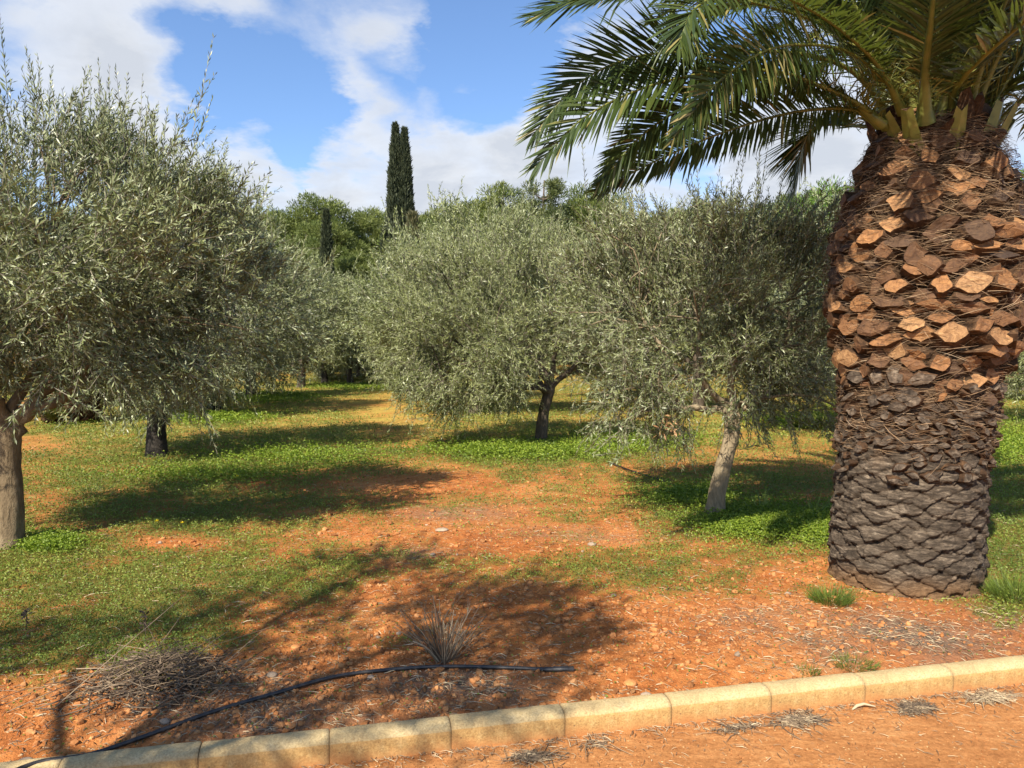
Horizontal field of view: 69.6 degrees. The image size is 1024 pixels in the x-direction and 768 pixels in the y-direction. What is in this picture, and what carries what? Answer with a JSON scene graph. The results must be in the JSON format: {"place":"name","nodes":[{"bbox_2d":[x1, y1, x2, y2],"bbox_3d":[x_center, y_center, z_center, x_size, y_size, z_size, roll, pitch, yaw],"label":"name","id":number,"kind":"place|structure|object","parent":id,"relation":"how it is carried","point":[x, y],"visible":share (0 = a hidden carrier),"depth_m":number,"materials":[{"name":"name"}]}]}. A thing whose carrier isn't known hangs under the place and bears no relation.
{"place":"outdoors","nodes":[
{"label":"outdoors","id":0,"kind":"place"},
{"bbox_2d":[0,312,1023,761],"bbox_3d":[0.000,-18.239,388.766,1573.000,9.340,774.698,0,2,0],"label":"ground","id":1,"kind":"structure","parent":0,"point":[372,404],"depth_m":5.22,"materials":[{"name":"soil"}]},
{"bbox_2d":[0,204,49,354],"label":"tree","id":2,"kind":"object","parent":1,"relation":"on","point":[19,245],"visible":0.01,"depth_m":55.85,"materials":[{"name":"green plant"}]},
{"bbox_2d":[20,608,32,629],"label":"dead stalk","id":3,"kind":"object","parent":1,"relation":"on","point":[25,612],"visible":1,"depth_m":4.28,"materials":[{"name":"plant"}]},
{"bbox_2d":[0,756,61,767],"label":"kerb stone","id":4,"kind":"object","parent":1,"relation":"on","point":[46,764],"visible":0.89,"depth_m":2.88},
{"bbox_2d":[18,532,70,550],"bbox_3d":[-3.879,1.320,6.133,0.386,0.142,0.396,0,2,0],"label":"grass tuft","id":5,"kind":"object","parent":1,"relation":"on","point":[32,544],"visible":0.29,"depth_m":6.04,"materials":[{"name":"green plant"}]},
{"bbox_2d":[9,293,158,424],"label":"tree","id":6,"kind":"object","parent":1,"relation":"on","point":[51,415],"visible":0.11,"depth_m":17.00,"materials":[{"name":"green plant"}]},
{"bbox_2d":[68,475,118,496],"bbox_3d":[-4.759,1.141,8.364,0.542,0.289,0.555,-1,3,-31],"label":"grass tuft","id":7,"kind":"object","parent":1,"relation":"on","point":[104,488],"visible":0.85,"depth_m":8.37,"materials":[{"name":"green plant"}]},
{"bbox_2d":[58,741,201,767],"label":"kerb stone","id":8,"kind":"object","parent":1,"relation":"on","point":[180,755],"visible":0.98,"depth_m":2.94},
{"bbox_2d":[139,610,151,636],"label":"dead stalk","id":9,"kind":"object","parent":1,"relation":"on","point":[144,620],"visible":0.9,"depth_m":4.13,"materials":[{"name":"grey plant"}]},
{"bbox_2d":[1,596,308,740],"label":"brush heap","id":10,"kind":"object","parent":1,"relation":"on","point":[153,675],"visible":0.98,"depth_m":3.54,"materials":[{"name":"grey plant"}]},
{"bbox_2d":[159,718,170,723],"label":"stone","id":11,"kind":"object","parent":1,"relation":"on","point":[164,721],"visible":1,"depth_m":3.21,"materials":[{"name":"grey stone"}]},
{"bbox_2d":[0,19,339,549],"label":"olive tree","id":12,"kind":"object","parent":1,"relation":"on","point":[120,256],"visible":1,"depth_m":6.12,"materials":[{"name":"green plant"}]},
{"bbox_2d":[0,126,349,457],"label":"olive tree","id":13,"kind":"object","parent":1,"relation":"on","point":[156,440],"visible":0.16,"depth_m":11.81,"materials":[{"name":"green plant"}]},
{"bbox_2d":[143,195,326,412],"bbox_3d":[-8.402,-1.969,19.924,6.100,6.400,5.426,1,2,16],"label":"olive tree","id":14,"kind":"object","parent":1,"relation":"on","point":[213,403],"visible":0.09,"depth_m":19.71,"materials":[{"name":"green plant"}]},
{"bbox_2d":[185,226,339,397],"bbox_3d":[-9.644,-2.714,27.049,6.298,7.428,7.080,0,2,-2],"label":"olive tree","id":15,"kind":"object","parent":1,"relation":"on","point":[284,374],"visible":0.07,"depth_m":27.39,"materials":[{"name":"green plant"}]},
{"bbox_2d":[198,728,329,767],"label":"kerb stone","id":16,"kind":"object","parent":1,"relation":"on","point":[305,748],"visible":1,"depth_m":3.04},
{"bbox_2d":[267,671,277,677],"bbox_3d":[-1.200,1.456,3.683,0.058,0.030,0.043,0,2,0],"label":"stone","id":17,"kind":"object","parent":1,"relation":"on","point":[272,674],"visible":0.94,"depth_m":3.67,"materials":[{"name":"beige stone"}]},
{"bbox_2d":[251,206,297,306],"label":"tree","id":18,"kind":"object","parent":1,"relation":"on","point":[271,212],"visible":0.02,"depth_m":57.38,"materials":[{"name":"green plant"}]},
{"bbox_2d":[268,234,320,373],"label":"olive tree","id":19,"kind":"object","parent":1,"relation":"on","point":[310,245],"visible":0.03,"depth_m":49.34,"materials":[{"name":"green plant"}]},
{"bbox_2d":[16,664,573,767],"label":"irrigation pipe","id":20,"kind":"object","parent":1,"relation":"on","point":[291,688],"visible":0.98,"depth_m":3.54,"materials":[{"name":"black plastic"}]},
{"bbox_2d":[291,644,300,649],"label":"stone","id":21,"kind":"object","parent":1,"relation":"on","point":[294,646],"visible":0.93,"depth_m":4.02,"materials":[{"name":"stone"}]},
{"bbox_2d":[262,190,360,251],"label":"pine tree","id":22,"kind":"object","parent":1,"relation":"on","point":[315,204],"visible":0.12,"depth_m":55.93,"materials":[{"name":"green plant"}]},
{"bbox_2d":[256,248,369,386],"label":"olive tree","id":23,"kind":"object","parent":1,"relation":"on","point":[338,354],"visible":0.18,"depth_m":35.40,"materials":[{"name":"green plant"}]},
{"bbox_2d":[318,207,335,377],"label":"cypress tree","id":24,"kind":"object","parent":1,"relation":"on","point":[326,245],"visible":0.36,"depth_m":43.49,"materials":[{"name":"green plant"}]},
{"bbox_2d":[287,268,372,383],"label":"olive tree","id":25,"kind":"object","parent":1,"relation":"on","point":[324,378],"visible":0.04,"depth_m":41.79,"materials":[{"name":"green plant"}]},
{"bbox_2d":[291,216,374,368],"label":"pine tree","id":26,"kind":"object","parent":1,"relation":"on","point":[340,234],"visible":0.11,"depth_m":52.15,"materials":[{"name":"green plant"}]},
{"bbox_2d":[307,261,379,384],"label":"olive tree","id":27,"kind":"object","parent":1,"relation":"on","point":[350,369],"visible":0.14,"depth_m":39.14,"materials":[{"name":"green plant"}]},
{"bbox_2d":[333,252,377,375],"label":"olive tree","id":28,"kind":"object","parent":1,"relation":"on","point":[345,264],"visible":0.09,"depth_m":45.65,"materials":[{"name":"green plant"}]},
{"bbox_2d":[341,205,385,253],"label":"pine tree","id":29,"kind":"object","parent":1,"relation":"on","point":[364,222],"visible":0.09,"depth_m":60.04,"materials":[{"name":"green plant"}]},
{"bbox_2d":[350,245,379,280],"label":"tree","id":30,"kind":"object","parent":1,"relation":"on","point":[372,262],"visible":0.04,"depth_m":47.04,"materials":[{"name":"green plant"}]},
{"bbox_2d":[366,211,386,245],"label":"pine tree","id":31,"kind":"object","parent":1,"relation":"on","point":[382,212],"depth_m":65.28,"materials":[{"name":"green plant"}]},
{"bbox_2d":[377,226,391,366],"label":"cypress tree","id":32,"kind":"object","parent":1,"relation":"on","point":[385,238],"visible":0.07,"depth_m":43.57,"materials":[{"name":"green plant"}]},
{"bbox_2d":[329,716,450,763],"bbox_3d":[-0.524,1.591,3.181,0.511,0.233,0.108,-1,3,-12],"label":"kerb stone","id":33,"kind":"object","parent":1,"relation":"on","point":[366,742],"visible":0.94,"depth_m":3.14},
{"bbox_2d":[330,226,462,389],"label":"olive tree","id":34,"kind":"object","parent":1,"relation":"on","point":[358,319],"visible":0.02,"depth_m":31.08,"materials":[{"name":"green plant"}]},
{"bbox_2d":[384,120,415,299],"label":"cypress tree","id":35,"kind":"object","parent":1,"relation":"on","point":[399,186],"visible":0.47,"depth_m":44.17,"materials":[{"name":"green plant"}]},
{"bbox_2d":[401,209,422,366],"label":"conifer","id":36,"kind":"object","parent":1,"relation":"on","point":[412,218],"visible":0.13,"depth_m":41.43,"materials":[{"name":"green plant"}]},
{"bbox_2d":[372,216,456,248],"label":"tree","id":37,"kind":"object","parent":1,"relation":"on","point":[431,226],"visible":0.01,"depth_m":50.72,"materials":[{"name":"green plant"}]},
{"bbox_2d":[356,223,510,400],"bbox_3d":[-2.354,-2.476,25.889,5.999,6.350,6.897,-1,3,-33],"label":"olive tree","id":38,"kind":"object","parent":1,"relation":"on","point":[381,351],"visible":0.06,"depth_m":25.44,"materials":[{"name":"green plant"}]},
{"bbox_2d":[417,202,458,361],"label":"olive tree","id":39,"kind":"object","parent":1,"relation":"on","point":[424,215],"visible":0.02,"depth_m":59.16,"materials":[{"name":"green plant"}]},
{"bbox_2d":[435,528,447,531],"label":"stone","id":40,"kind":"object","parent":1,"relation":"on","point":[441,529],"visible":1,"depth_m":6.76,"materials":[{"name":"white stone"}]},
{"bbox_2d":[395,588,498,663],"bbox_3d":[-0.359,1.287,3.817,0.483,0.376,0.435,1,3,28],"label":"dry shrub","id":41,"kind":"object","parent":1,"relation":"on","point":[434,653],"visible":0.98,"depth_m":3.83,"materials":[{"name":"plant"}]},
{"bbox_2d":[316,175,595,414],"bbox_3d":[-0.905,-2.247,19.567,6.897,6.350,5.999,-2,3,-43],"label":"olive tree","id":42,"kind":"object","parent":1,"relation":"on","point":[462,217],"visible":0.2,"depth_m":18.82,"materials":[{"name":"green plant"}]},
{"bbox_2d":[447,180,525,334],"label":"pine tree","id":43,"kind":"object","parent":1,"relation":"on","point":[500,194],"visible":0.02,"depth_m":52.19,"materials":[{"name":"green plant"}]},
{"bbox_2d":[449,704,564,750],"bbox_3d":[-0.023,1.583,3.290,0.511,0.233,0.108,0,2,-12],"label":"kerb stone","id":44,"kind":"object","parent":1,"relation":"on","point":[503,726],"visible":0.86,"depth_m":3.25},
{"bbox_2d":[0,375,1023,753],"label":"grass","id":45,"kind":"structure","parent":1,"relation":"on","point":[1004,515],"depth_m":7.40,"materials":[{"name":"green plant"}]},
{"bbox_2d":[4,375,1023,560],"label":"clover","id":46,"kind":"object","parent":1,"relation":"on","point":[785,515],"visible":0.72,"depth_m":10.19,"materials":[{"name":"green plant"}]},
{"bbox_2d":[353,187,677,446],"bbox_3d":[0.009,-1.243,13.120,5.601,4.905,4.118,0,2,0],"label":"olive tree","id":47,"kind":"object","parent":1,"relation":"on","point":[475,297],"visible":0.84,"depth_m":12.58,"materials":[{"name":"green plant"}]},
{"bbox_2d":[525,593,533,596],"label":"stone","id":48,"kind":"object","parent":1,"relation":"on","point":[529,594],"visible":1,"depth_m":4.92,"materials":[{"name":"stone"}]},
{"bbox_2d":[510,176,590,369],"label":"pine tree","id":49,"kind":"object","parent":1,"relation":"on","point":[553,188],"visible":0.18,"depth_m":46.04,"materials":[{"name":"green plant"}]},
{"bbox_2d":[539,181,635,371],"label":"pine tree","id":50,"kind":"object","parent":1,"relation":"on","point":[575,201],"visible":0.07,"depth_m":50.08,"materials":[{"name":"green plant"}]},
{"bbox_2d":[560,693,671,736],"bbox_3d":[0.478,1.581,3.401,0.511,0.233,0.108,0,2,-12],"label":"kerb stone","id":51,"kind":"object","parent":1,"relation":"on","point":[606,715],"visible":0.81,"depth_m":3.36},
{"bbox_2d":[542,221,690,397],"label":"olive tree","id":52,"kind":"object","parent":1,"relation":"on","point":[598,325],"depth_m":27.25,"materials":[{"name":"green plant"}]},
{"bbox_2d":[623,679,636,686],"bbox_3d":[0.580,1.468,3.610,0.058,0.038,0.057,-2,3,-43],"label":"stone","id":53,"kind":"object","parent":1,"relation":"on","point":[630,682],"visible":0.99,"depth_m":3.60,"materials":[{"name":"stone"}]},
{"bbox_2d":[609,462,664,481],"bbox_3d":[1.678,1.200,10.182,0.058,0.037,1.758,-1,2,-17],"label":"irrigation pipe","id":54,"kind":"object","parent":1,"relation":"on","point":[636,472],"visible":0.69,"depth_m":10.09,"materials":[{"name":"black plastic"}]},
{"bbox_2d":[512,133,847,515],"bbox_3d":[1.909,-0.640,7.299,3.830,4.139,2.819,0,2,0],"label":"olive tree","id":55,"kind":"object","parent":1,"relation":"on","point":[718,239],"visible":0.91,"depth_m":7.13,"materials":[{"name":"green plant"}]},
{"bbox_2d":[677,199,715,348],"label":"pine tree","id":56,"kind":"object","parent":1,"relation":"on","point":[693,214],"depth_m":59.30,"materials":[{"name":"green plant"}]},
{"bbox_2d":[609,189,804,406],"bbox_3d":[5.293,-2.277,20.906,6.897,6.350,5.999,1,2,15],"label":"olive tree","id":57,"kind":"object","parent":1,"relation":"on","point":[697,400],"visible":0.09,"depth_m":20.80,"materials":[{"name":"green plant"}]},
{"bbox_2d":[664,682,771,724],"bbox_3d":[0.980,1.575,3.511,0.511,0.233,0.108,-1,3,-12],"label":"kerb stone","id":58,"kind":"object","parent":1,"relation":"on","point":[720,702],"visible":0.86,"depth_m":3.47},
{"bbox_2d":[705,212,759,363],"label":"pine tree","id":59,"kind":"object","parent":1,"relation":"on","point":[746,226],"depth_m":55.39,"materials":[{"name":"green plant"}]},
{"bbox_2d":[748,487,780,508],"bbox_3d":[2.560,1.167,7.510,0.378,0.329,0.411,0,2,0],"label":"grass tuft","id":60,"kind":"object","parent":1,"relation":"on","point":[766,497],"visible":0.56,"depth_m":7.52,"materials":[{"name":"green plant"}]},
{"bbox_2d":[710,273,819,390],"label":"olive tree","id":61,"kind":"object","parent":1,"relation":"on","point":[775,342],"depth_m":28.47,"materials":[{"name":"green plant"}]},
{"bbox_2d":[513,0,1023,599],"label":"palm tree","id":62,"kind":"object","parent":1,"relation":"on","point":[923,308],"visible":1,"depth_m":4.76,"materials":[{"name":"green plant"}]},
{"bbox_2d":[718,177,845,420],"bbox_3d":[6.607,-1.498,14.767,5.555,5.828,4.942,0,2,-12],"label":"olive tree","id":63,"kind":"object","parent":1,"relation":"on","point":[769,300],"visible":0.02,"depth_m":14.87,"materials":[{"name":"green plant"}]},
{"bbox_2d":[763,192,800,210],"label":"pine tree","id":64,"kind":"object","parent":1,"relation":"on","point":[781,198],"depth_m":57.36,"materials":[{"name":"green plant"}]},
{"bbox_2d":[767,175,854,301],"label":"pine tree","id":65,"kind":"object","parent":1,"relation":"on","point":[829,193],"depth_m":35.18,"materials":[{"name":"green plant"}]},
{"bbox_2d":[798,663,823,676],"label":"grass tuft","id":66,"kind":"object","parent":1,"relation":"on","point":[814,671],"visible":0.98,"depth_m":3.74,"materials":[{"name":"green plant"}]},
{"bbox_2d":[762,672,864,712],"bbox_3d":[1.481,1.571,3.621,0.511,0.233,0.108,-1,2,-12],"label":"kerb stone","id":67,"kind":"object","parent":1,"relation":"on","point":[814,692],"visible":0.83,"depth_m":3.58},
{"bbox_2d":[790,413,837,429],"bbox_3d":[6.838,0.826,16.268,1.498,0.452,1.381,1,3,32],"label":"bush","id":68,"kind":"object","parent":1,"relation":"on","point":[815,417],"visible":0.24,"depth_m":16.08,"materials":[{"name":"green plant"}]},
{"bbox_2d":[783,187,850,346],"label":"pine tree","id":69,"kind":"object","parent":1,"relation":"on","point":[812,202],"visible":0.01,"depth_m":47.38,"materials":[{"name":"green plant"}]},
{"bbox_2d":[806,486,829,510],"bbox_3d":[3.108,1.157,7.332,0.362,0.361,0.228,1,2,19],"label":"grass tuft","id":70,"kind":"object","parent":1,"relation":"on","point":[818,501],"visible":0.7,"depth_m":7.34,"materials":[{"name":"green plant"}]},
{"bbox_2d":[801,579,858,607],"bbox_3d":[2.079,1.371,4.794,0.411,0.161,0.428,0,2,0],"label":"grass tuft","id":71,"kind":"object","parent":1,"relation":"on","point":[815,596],"visible":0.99,"depth_m":4.78,"materials":[{"name":"green plant"}]},
{"bbox_2d":[824,648,884,672],"bbox_3d":[1.787,1.441,3.826,0.304,0.092,0.292,0,2,0],"label":"grass tuft","id":72,"kind":"object","parent":1,"relation":"on","point":[860,662],"visible":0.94,"depth_m":3.83,"materials":[{"name":"green plant"}]},
{"bbox_2d":[855,664,953,701],"bbox_3d":[1.982,1.569,3.732,0.511,0.233,0.108,-1,2,-12],"label":"kerb stone","id":73,"kind":"object","parent":1,"relation":"on","point":[918,681],"visible":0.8,"depth_m":3.69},
{"bbox_2d":[941,655,1023,691],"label":"kerb stone","id":74,"kind":"object","parent":1,"relation":"on","point":[989,673],"visible":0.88,"depth_m":3.79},
{"bbox_2d":[978,566,1023,605],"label":"grass tuft","id":75,"kind":"object","parent":1,"relation":"on","point":[1009,588],"visible":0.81,"depth_m":4.94,"materials":[{"name":"green plant"}]},
{"bbox_2d":[1003,355,1023,399],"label":"olive tree","id":76,"kind":"object","parent":1,"relation":"on","point":[1012,389],"depth_m":25.66,"materials":[{"name":"green plant"}]},
{"bbox_2d":[1005,351,1023,423],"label":"olive tree","id":77,"kind":"object","parent":1,"relation":"on","point":[1017,383],"visible":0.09,"depth_m":17.09,"materials":[{"name":"green plant"}]},
{"bbox_2d":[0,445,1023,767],"bbox_3d":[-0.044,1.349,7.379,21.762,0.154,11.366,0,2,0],"label":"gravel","id":78,"kind":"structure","parent":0,"point":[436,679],"depth_m":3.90,"materials":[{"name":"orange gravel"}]},
{"bbox_2d":[0,0,1023,236],"label":"sky","id":79,"kind":"structure","parent":0,"point":[311,92],"materials":[{"name":"blue"}]},
{"bbox_2d":[308,685,1023,767],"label":"path","id":80,"kind":"structure","parent":0,"point":[902,752],"depth_m":3.23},
{"bbox_2d":[0,439,1023,767],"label":"leaf litter","id":81,"kind":"object","parent":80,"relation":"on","point":[644,729],"visible":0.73,"depth_m":3.92,"materials":[{"name":"brown plant"}]},
{"bbox_2d":[480,743,574,767],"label":"debris heap","id":82,"kind":"object","parent":80,"relation":"on","point":[524,755],"visible":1,"depth_m":3.12,"materials":[{"name":"beige plant"}]},
{"bbox_2d":[568,733,628,755],"bbox_3d":[0.384,1.572,3.210,0.266,0.023,0.211,-1,2,-18],"label":"debris heap","id":83,"kind":"object","parent":80,"relation":"on","point":[594,743],"visible":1,"depth_m":3.22,"materials":[{"name":"beige plant"}]},
{"bbox_2d":[697,716,774,743],"bbox_3d":[1.025,1.570,3.333,0.427,0.025,0.248,0,2,0],"label":"debris heap","id":84,"kind":"object","parent":80,"relation":"on","point":[735,726],"visible":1,"depth_m":3.36,"materials":[{"name":"beige plant"}]},
{"bbox_2d":[732,706,838,736],"bbox_3d":[1.306,1.565,3.420,0.513,0.024,0.315,-1,2,-22],"label":"debris heap","id":85,"kind":"object","parent":80,"relation":"on","point":[789,719],"visible":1,"depth_m":3.42,"materials":[{"name":"beige plant"}]},
{"bbox_2d":[852,702,875,709],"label":"dry leaf","id":86,"kind":"object","parent":80,"relation":"on","point":[859,705],"visible":1,"depth_m":3.56,"materials":[{"name":"beige plant"}]},
{"bbox_2d":[885,697,942,719],"bbox_3d":[1.927,1.559,3.568,0.301,0.026,0.223,1,2,14],"label":"debris heap","id":87,"kind":"object","parent":80,"relation":"on","point":[919,707],"visible":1,"depth_m":3.54,"materials":[{"name":"grey plant"}]},
{"bbox_2d":[942,687,1023,710],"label":"debris heap","id":88,"kind":"object","parent":80,"relation":"on","point":[988,696],"visible":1,"depth_m":3.66,"materials":[{"name":"beige plant"}]}
]}

